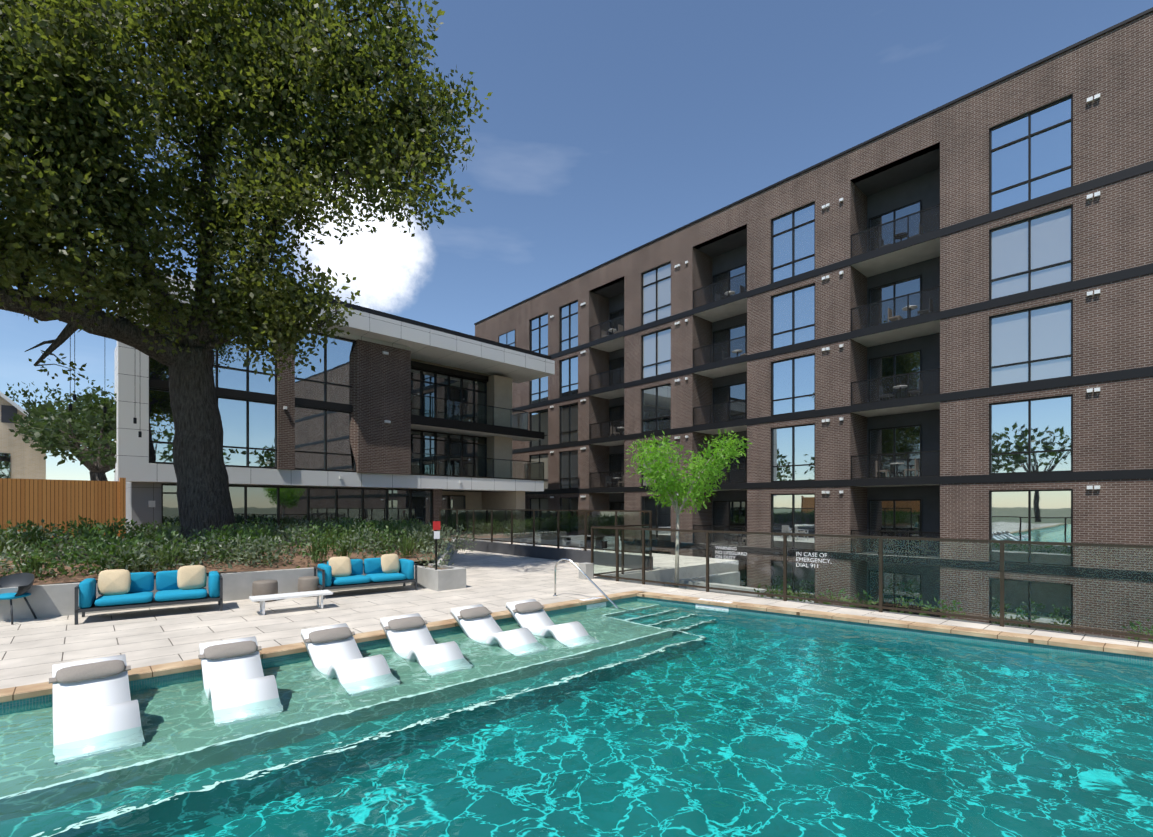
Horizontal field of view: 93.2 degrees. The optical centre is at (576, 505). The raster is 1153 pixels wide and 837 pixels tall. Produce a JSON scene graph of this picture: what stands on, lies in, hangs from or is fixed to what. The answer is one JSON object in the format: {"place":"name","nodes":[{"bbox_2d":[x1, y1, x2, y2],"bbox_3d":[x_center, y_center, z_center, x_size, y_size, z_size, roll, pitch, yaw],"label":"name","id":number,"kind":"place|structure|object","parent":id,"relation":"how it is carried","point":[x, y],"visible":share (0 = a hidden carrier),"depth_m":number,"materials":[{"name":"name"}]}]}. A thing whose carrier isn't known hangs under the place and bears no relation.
{"place":"outdoors","nodes":[
{"label":"outdoors","id":0,"kind":"place"},
{"bbox_2d":[0,538,451,584],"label":"garden bed soil","id":1,"kind":"structure","parent":0,"point":[242,567],"depth_m":13.18,"materials":[{"name":"brown soil"}]},
{"bbox_2d":[0,478,125,552],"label":"wooden fence","id":2,"kind":"object","parent":1,"relation":"on","point":[37,501],"visible":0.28,"depth_m":16.63,"materials":[{"name":"wood"}]},
{"bbox_2d":[0,0,492,544],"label":"live oak","id":3,"kind":"object","parent":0,"point":[30,54],"depth_m":14.01,"materials":[{"name":"green plant"}]},
{"bbox_2d":[68,332,141,436],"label":"string lights","id":4,"kind":"object","parent":3,"relation":"attached to","point":[104,411],"visible":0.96,"depth_m":13.68,"materials":[{"name":"black metal"}]},
{"bbox_2d":[0,542,1152,688],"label":"pool deck","id":5,"kind":"structure","parent":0,"point":[32,651],"depth_m":10.57,"materials":[{"name":"concrete"}]},
{"bbox_2d":[0,573,36,624],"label":"woven lounge chair","id":6,"kind":"object","parent":5,"relation":"on","point":[23,582],"visible":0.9,"depth_m":10.07,"materials":[{"name":"grey wicker"}]},
{"bbox_2d":[75,565,222,624],"bbox_3d":[-8.242,1.667,10.643,2.204,0.892,0.860,0,0,-36],"label":"sofa","id":7,"kind":"object","parent":5,"relation":"on","point":[121,589],"visible":1,"depth_m":10.52,"materials":[{"name":"blue fabric"}]},
{"bbox_2d":[0,539,465,621],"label":"planter walls","id":8,"kind":"structure","parent":5,"relation":"on","point":[50,600],"depth_m":12.17,"materials":[{"name":"concrete"}]},
{"bbox_2d":[0,515,476,581],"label":"shrubs","id":9,"kind":"object","parent":8,"relation":"on","point":[248,550],"visible":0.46,"depth_m":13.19,"materials":[{"name":"green plant"}]},
{"bbox_2d":[433,520,439,569],"bbox_3d":[-3.518,1.038,13.686,0.200,1.350,0.055,0,0,-42],"label":"post","id":10,"kind":"object","parent":8,"relation":"on","point":[436,525],"visible":0.88,"depth_m":13.68,"materials":[{"name":"brown metal"}]},
{"bbox_2d":[252,576,320,602],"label":"stools","id":11,"kind":"object","parent":5,"relation":"on","point":[270,587],"visible":0.6,"depth_m":12.11,"materials":[{"name":"plastic"}]},
{"bbox_2d":[249,590,332,614],"bbox_3d":[-5.727,1.950,10.973,1.440,0.325,0.480,0,0,-37],"label":"bench","id":12,"kind":"object","parent":5,"relation":"on","point":[262,599],"visible":1,"depth_m":10.84,"materials":[{"name":"white"}]},
{"bbox_2d":[314,554,416,598],"bbox_3d":[-5.106,1.667,13.279,2.197,0.892,0.860,0,0,-38],"label":"sofa","id":13,"kind":"object","parent":5,"relation":"on","point":[341,572],"visible":1,"depth_m":13.19,"materials":[{"name":"blue fabric"}]},
{"bbox_2d":[553,558,617,607],"bbox_3d":[0.455,2.087,12.181,0.099,1.740,2.305,0,0,-60],"label":"pool handrail","id":14,"kind":"object","parent":5,"relation":"on","point":[591,581],"visible":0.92,"depth_m":12.41,"materials":[{"name":"silver metal"}]},
{"bbox_2d":[579,597,731,610],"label":"pool depth markers","id":15,"kind":"object","parent":5,"relation":"on","point":[697,605],"visible":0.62,"depth_m":11.98,"materials":[{"name":"white tile"}]},
{"bbox_2d":[626,429,751,586],"bbox_3d":[3.162,0.200,15.551,3.224,4.732,3.594,0,0,-42],"label":"young tree","id":16,"kind":"object","parent":5,"relation":"on","point":[668,481],"depth_m":15.21,"materials":[{"name":"green plant"}]},
{"bbox_2d":[439,509,1152,638],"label":"pool fence","id":17,"kind":"object","parent":5,"relation":"on","point":[592,530],"visible":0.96,"depth_m":18.34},
{"bbox_2d":[715,546,746,563],"bbox_3d":[3.659,1.180,12.933,0.807,0.408,0.001,0,0,42],"label":"sign lettering","id":18,"kind":"object","parent":17,"relation":"attached to","point":[728,548],"visible":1,"depth_m":12.97},
{"bbox_2d":[796,552,829,567],"bbox_3d":[5.070,1.169,11.661,0.727,0.325,0.001,0,0,42],"label":"sign lettering","id":19,"kind":"object","parent":17,"relation":"attached to","point":[810,559],"visible":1,"depth_m":11.69},
{"bbox_2d":[0,590,1152,708],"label":"pool coping","id":20,"kind":"object","parent":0,"point":[25,694],"visible":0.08,"depth_m":8.81,"materials":[{"name":"beige stone"}]},
{"bbox_2d":[0,599,1152,836],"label":"pool water","id":21,"kind":"structure","parent":20,"relation":"in","point":[636,717],"depth_m":5.07,"materials":[{"name":"teal liquid"}]},
{"bbox_2d":[49,599,588,744],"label":"pool loungers","id":22,"kind":"object","parent":21,"relation":"in","point":[91,697],"visible":0.75,"depth_m":7.06,"materials":[{"name":"white plastic"}]},
{"bbox_2d":[0,0,1152,480],"label":"sky","id":23,"kind":"structure","parent":0,"point":[613,127],"materials":[{"name":"blue"}]},
{"label":"ground","id":24,"kind":"structure","parent":0,"visible":0},
{"bbox_2d":[0,391,45,478],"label":"tan house","id":25,"kind":"structure","parent":24,"relation":"on","point":[20,458],"depth_m":34.45,"materials":[{"name":"brick"}]},
{"bbox_2d":[59,417,116,480],"bbox_3d":[-24.321,-1.508,27.666,4.145,6.796,4.031,0,0,-17],"label":"tree trunk","id":26,"kind":"object","parent":24,"relation":"on","point":[100,470],"visible":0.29,"depth_m":27.63,"materials":[{"name":"brown wood"}]},
{"bbox_2d":[4,376,113,458],"bbox_3d":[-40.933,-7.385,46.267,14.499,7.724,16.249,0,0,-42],"label":"tree foliage","id":27,"kind":"object","parent":26,"relation":"attached to","point":[29,402],"visible":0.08,"depth_m":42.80,"materials":[{"name":"green plant"}]},
{"bbox_2d":[13,386,116,472],"bbox_3d":[-24.324,-3.855,27.747,7.048,4.581,7.050,0,0,-18],"label":"tree","id":28,"kind":"object","parent":26,"relation":"attached to","point":[55,434],"visible":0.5,"depth_m":26.92,"materials":[{"name":"green plant"}]},
{"bbox_2d":[72,425,109,480],"bbox_3d":[-30.819,-2.015,35.269,4.680,7.712,5.187,0,0,-42],"label":"tree trunk","id":29,"kind":"object","parent":24,"relation":"on","point":[92,472],"visible":0.19,"depth_m":34.94,"materials":[{"name":"brown wood"}]},
{"bbox_2d":[114,275,554,543],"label":"clubhouse building","id":30,"kind":"structure","parent":24,"relation":"on","point":[378,415],"depth_m":25.62,"materials":[{"name":"beige paint"}]},
{"bbox_2d":[665,571,770,597],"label":"courtyard planters","id":31,"kind":"object","parent":24,"relation":"on","point":[735,580],"visible":0.02,"depth_m":16.43,"materials":[{"name":"concrete"}]},
{"bbox_2d":[754,584,1152,641],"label":"plants","id":32,"kind":"object","parent":31,"relation":"in","point":[935,608],"depth_m":11.68,"materials":[{"name":"green plant"}]},
{"bbox_2d":[474,7,1152,641],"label":"apartment block","id":33,"kind":"structure","parent":24,"relation":"on","point":[936,323],"depth_m":23.02,"materials":[{"name":"brick"}]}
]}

